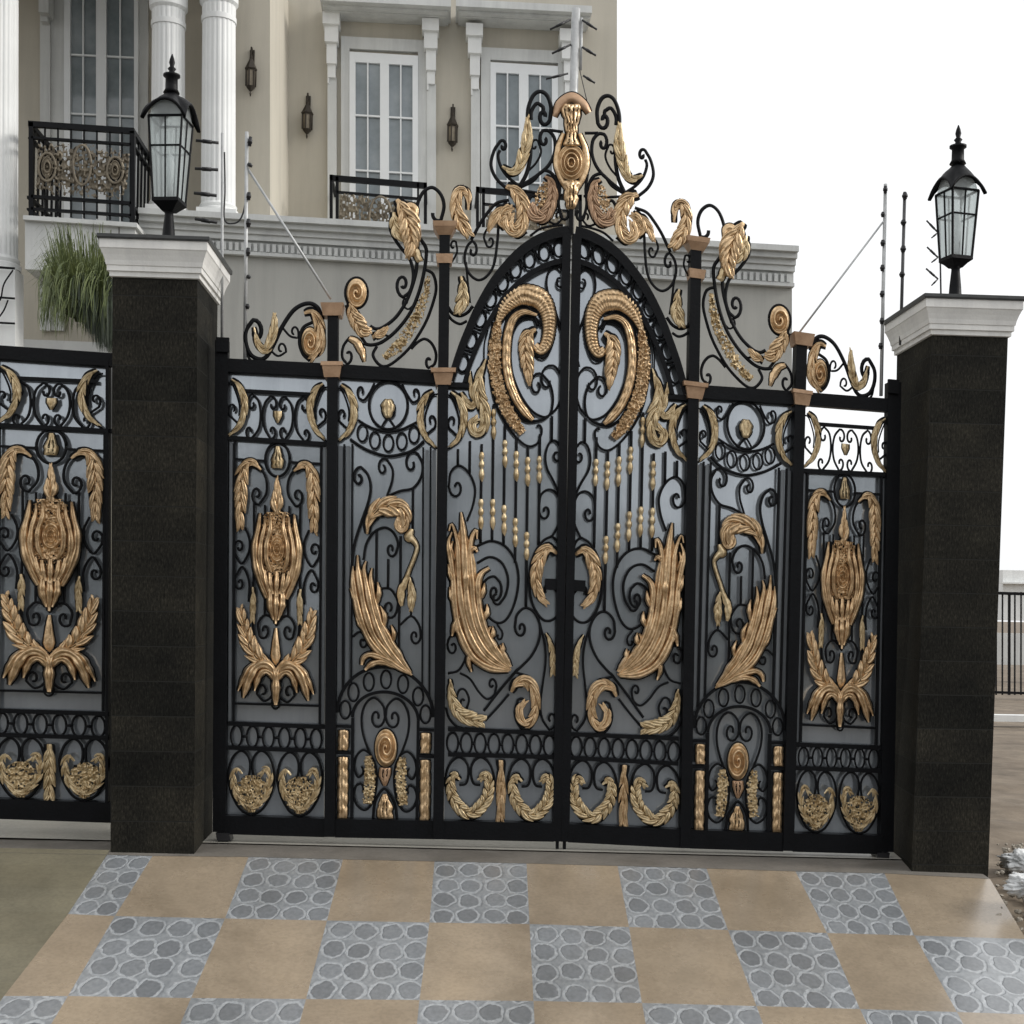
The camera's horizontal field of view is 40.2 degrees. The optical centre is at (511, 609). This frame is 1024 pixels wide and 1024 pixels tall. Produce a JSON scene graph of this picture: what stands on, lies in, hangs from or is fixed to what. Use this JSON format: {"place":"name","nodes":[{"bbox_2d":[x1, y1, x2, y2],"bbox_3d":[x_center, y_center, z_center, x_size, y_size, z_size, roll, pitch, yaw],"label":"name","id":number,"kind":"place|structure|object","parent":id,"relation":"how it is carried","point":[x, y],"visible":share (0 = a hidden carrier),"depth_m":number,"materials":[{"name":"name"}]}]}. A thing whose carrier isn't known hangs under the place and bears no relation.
{"place":"outdoors","nodes":[
{"label":"outdoors","id":0,"kind":"place"},
{"bbox_2d":[0,848,108,1000],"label":"path","id":1,"kind":"structure","parent":0,"point":[41,890],"depth_m":6.11,"materials":[{"name":"beige concrete"}]},
{"bbox_2d":[26,221,111,491],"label":"potted grass","id":2,"kind":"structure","parent":0,"point":[77,288],"depth_m":7.41,"materials":[{"name":"green plant"}]},
{"bbox_2d":[0,772,900,858],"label":"courtyard","id":3,"kind":"structure","parent":0,"point":[12,828],"depth_m":7.04,"materials":[{"name":"grey concrete"}]},
{"bbox_2d":[0,345,111,822],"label":"iron fence panel","id":4,"kind":"object","parent":3,"relation":"on","point":[55,582],"visible":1,"depth_m":6.86,"materials":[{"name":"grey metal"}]},
{"bbox_2d":[213,89,591,848],"bbox_3d":[-0.553,-0.714,6.950,1.842,3.802,0.145,1,0,-3],"label":"iron gate leaf","id":5,"kind":"object","parent":3,"relation":"on","point":[381,507],"visible":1,"depth_m":6.96,"materials":[{"name":"black metal"}]},
{"bbox_2d":[243,131,331,358],"bbox_3d":[-1.108,-1.794,6.918,0.444,1.126,0.033,1,0,-3],"label":"electric fence pole","id":6,"kind":"object","parent":5,"relation":"attached to","point":[247,194],"visible":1,"depth_m":6.91,"materials":[{"name":"grey metal"}]},
{"bbox_2d":[546,7,597,240],"bbox_3d":[0.294,-2.459,7.089,0.258,1.171,0.042,1,0,-3],"label":"electric fence pole","id":7,"kind":"object","parent":5,"relation":"attached to","point":[576,45],"visible":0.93,"depth_m":7.07,"materials":[{"name":"grey metal"}]},
{"bbox_2d":[561,94,900,859],"bbox_3d":[1.119,-0.654,7.037,1.683,3.838,0.145,1,0,-3],"label":"iron gate leaf","id":8,"kind":"object","parent":3,"relation":"on","point":[731,656],"visible":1,"depth_m":7.04,"materials":[{"name":"black metal"}]},
{"bbox_2d":[799,183,887,395],"bbox_3d":[1.668,-1.623,7.064,0.440,1.073,0.032,1,0,-3],"label":"electric fence pole","id":9,"kind":"object","parent":8,"relation":"attached to","point":[883,265],"visible":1,"depth_m":7.07,"materials":[{"name":"grey metal"}]},
{"bbox_2d":[0,855,1023,1023],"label":"driveway","id":10,"kind":"structure","parent":0,"point":[187,940],"depth_m":5.85,"materials":[{"name":"beige tile"}]},
{"bbox_2d":[0,622,1023,934],"bbox_3d":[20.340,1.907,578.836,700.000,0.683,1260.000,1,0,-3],"label":"ground","id":11,"kind":"structure","parent":0,"point":[1006,818],"depth_m":10.07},
{"bbox_2d":[96,233,231,855],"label":"gate pillar","id":12,"kind":"structure","parent":11,"relation":"on","point":[166,294],"depth_m":6.60,"materials":[{"name":"stone"}]},
{"bbox_2d":[140,54,200,234],"bbox_3d":[-1.676,-2.239,6.865,0.228,0.974,0.228,1,0,5],"label":"pillar lamp","id":13,"kind":"object","parent":12,"relation":"on","point":[169,102],"visible":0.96,"depth_m":6.85,"materials":[{"name":"black metal"}]},
{"bbox_2d":[194,133,243,336],"bbox_3d":[-1.465,-1.863,7.018,0.264,1.064,0.032,1,0,-3],"label":"electric fence pole","id":14,"kind":"object","parent":12,"relation":"attached to","point":[223,183],"visible":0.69,"depth_m":7.02,"materials":[{"name":"grey metal"}]},
{"bbox_2d":[0,0,798,771],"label":"villa","id":15,"kind":"object","parent":11,"relation":"on","point":[384,84],"visible":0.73,"depth_m":11.63,"materials":[{"name":"beige paint"}]},
{"bbox_2d":[64,0,138,222],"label":"window","id":16,"kind":"structure","parent":15,"relation":"in","point":[101,37],"depth_m":11.78,"materials":[{"name":"white plastic"}]},
{"bbox_2d":[245,47,256,95],"bbox_3d":[-1.963,-4.050,10.532,0.091,0.374,0.103,1,0,-3],"label":"wall lantern","id":17,"kind":"object","parent":15,"relation":"attached to","point":[250,75],"depth_m":10.51,"materials":[{"name":"brown metal"}]},
{"bbox_2d":[301,93,312,138],"bbox_3d":[-1.731,-4.180,11.839,0.102,0.388,0.116,1,0,-3],"label":"wall lantern","id":18,"kind":"object","parent":15,"relation":"attached to","point":[307,120],"depth_m":11.81,"materials":[{"name":"brown metal"}]},
{"bbox_2d":[349,52,417,221],"bbox_3d":[-1.091,-3.837,11.940,0.615,1.782,0.115,1,0,-3],"label":"window","id":19,"kind":"structure","parent":15,"relation":"in","point":[383,88],"depth_m":11.90,"materials":[{"name":"grey glass"}]},
{"bbox_2d":[447,104,458,151],"bbox_3d":[-0.505,-4.099,11.903,0.103,0.407,0.117,1,0,-3],"label":"wall lantern","id":20,"kind":"object","parent":15,"relation":"attached to","point":[452,132],"depth_m":11.87,"materials":[{"name":"brown metal"}]},
{"bbox_2d":[490,62,557,226],"bbox_3d":[0.102,-3.770,12.002,0.613,1.787,0.115,1,0,-3],"label":"window","id":21,"kind":"structure","parent":15,"relation":"in","point":[512,85],"depth_m":11.96,"materials":[{"name":"grey glass"}]},
{"bbox_2d":[0,839,989,878],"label":"threshold","id":22,"kind":"object","parent":11,"relation":"on","point":[698,861],"visible":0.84,"depth_m":6.77,"materials":[{"name":"grey concrete"}]},
{"bbox_2d":[884,293,1023,878],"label":"gate pillar","id":23,"kind":"structure","parent":11,"relation":"on","point":[950,351],"depth_m":6.80,"materials":[{"name":"stone"}]},
{"bbox_2d":[899,192,907,344],"bbox_3d":[2.009,-1.759,7.200,0.035,0.788,0.034,1,0,-3],"label":"electric fence pole","id":24,"kind":"object","parent":23,"relation":"attached to","point":[903,224],"visible":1,"depth_m":7.20,"materials":[{"name":"black metal"}]},
{"bbox_2d":[926,215,941,292],"bbox_3d":[2.187,-1.829,7.249,0.097,0.441,0.020,1,0,-12],"label":"electric fence pole","id":25,"kind":"object","parent":23,"relation":"attached to","point":[931,251],"visible":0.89,"depth_m":7.24,"materials":[{"name":"black metal"}]},
{"bbox_2d":[928,125,986,293],"bbox_3d":[2.246,-1.984,7.071,0.208,0.930,0.208,1,0,-16],"label":"pillar lamp","id":26,"kind":"object","parent":23,"relation":"on","point":[958,177],"visible":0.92,"depth_m":7.05,"materials":[{"name":"black metal"}]},
{"bbox_2d":[994,714,1023,721],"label":"kerb","id":27,"kind":"structure","parent":11,"relation":"on","point":[1008,717],"depth_m":17.12,"materials":[{"name":"white concrete"}]},
{"bbox_2d":[995,592,1023,694],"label":"iron railing","id":28,"kind":"object","parent":11,"relation":"on","point":[1009,691],"visible":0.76,"depth_m":23.14,"materials":[{"name":"black metal"}]},
{"bbox_2d":[995,843,1023,930],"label":"rubble","id":29,"kind":"object","parent":11,"relation":"on","point":[1002,872],"visible":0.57,"depth_m":6.85,"materials":[{"name":"grey stone"}]},
{"bbox_2d":[997,633,1023,664],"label":"boundary wall","id":30,"kind":"structure","parent":11,"relation":"on","point":[1005,648],"depth_m":29.25,"materials":[{"name":"white paint"}]},
{"bbox_2d":[997,848,1023,872],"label":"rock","id":31,"kind":"object","parent":11,"relation":"on","point":[1013,861],"visible":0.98,"depth_m":6.94,"materials":[{"name":"white stone"}]},
{"bbox_2d":[998,570,1023,620],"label":"flat roofed building","id":32,"kind":"structure","parent":11,"relation":"on","point":[1011,580],"depth_m":68.36,"materials":[{"name":"white paint"}]},
{"bbox_2d":[1003,872,1023,897],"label":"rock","id":33,"kind":"object","parent":11,"relation":"on","point":[1014,885],"visible":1,"depth_m":6.32,"materials":[{"name":"white stone"}]},
{"bbox_2d":[617,0,1023,621],"label":"sky","id":34,"kind":"structure","parent":0,"point":[792,119],"materials":[{"name":"white"}]}
]}

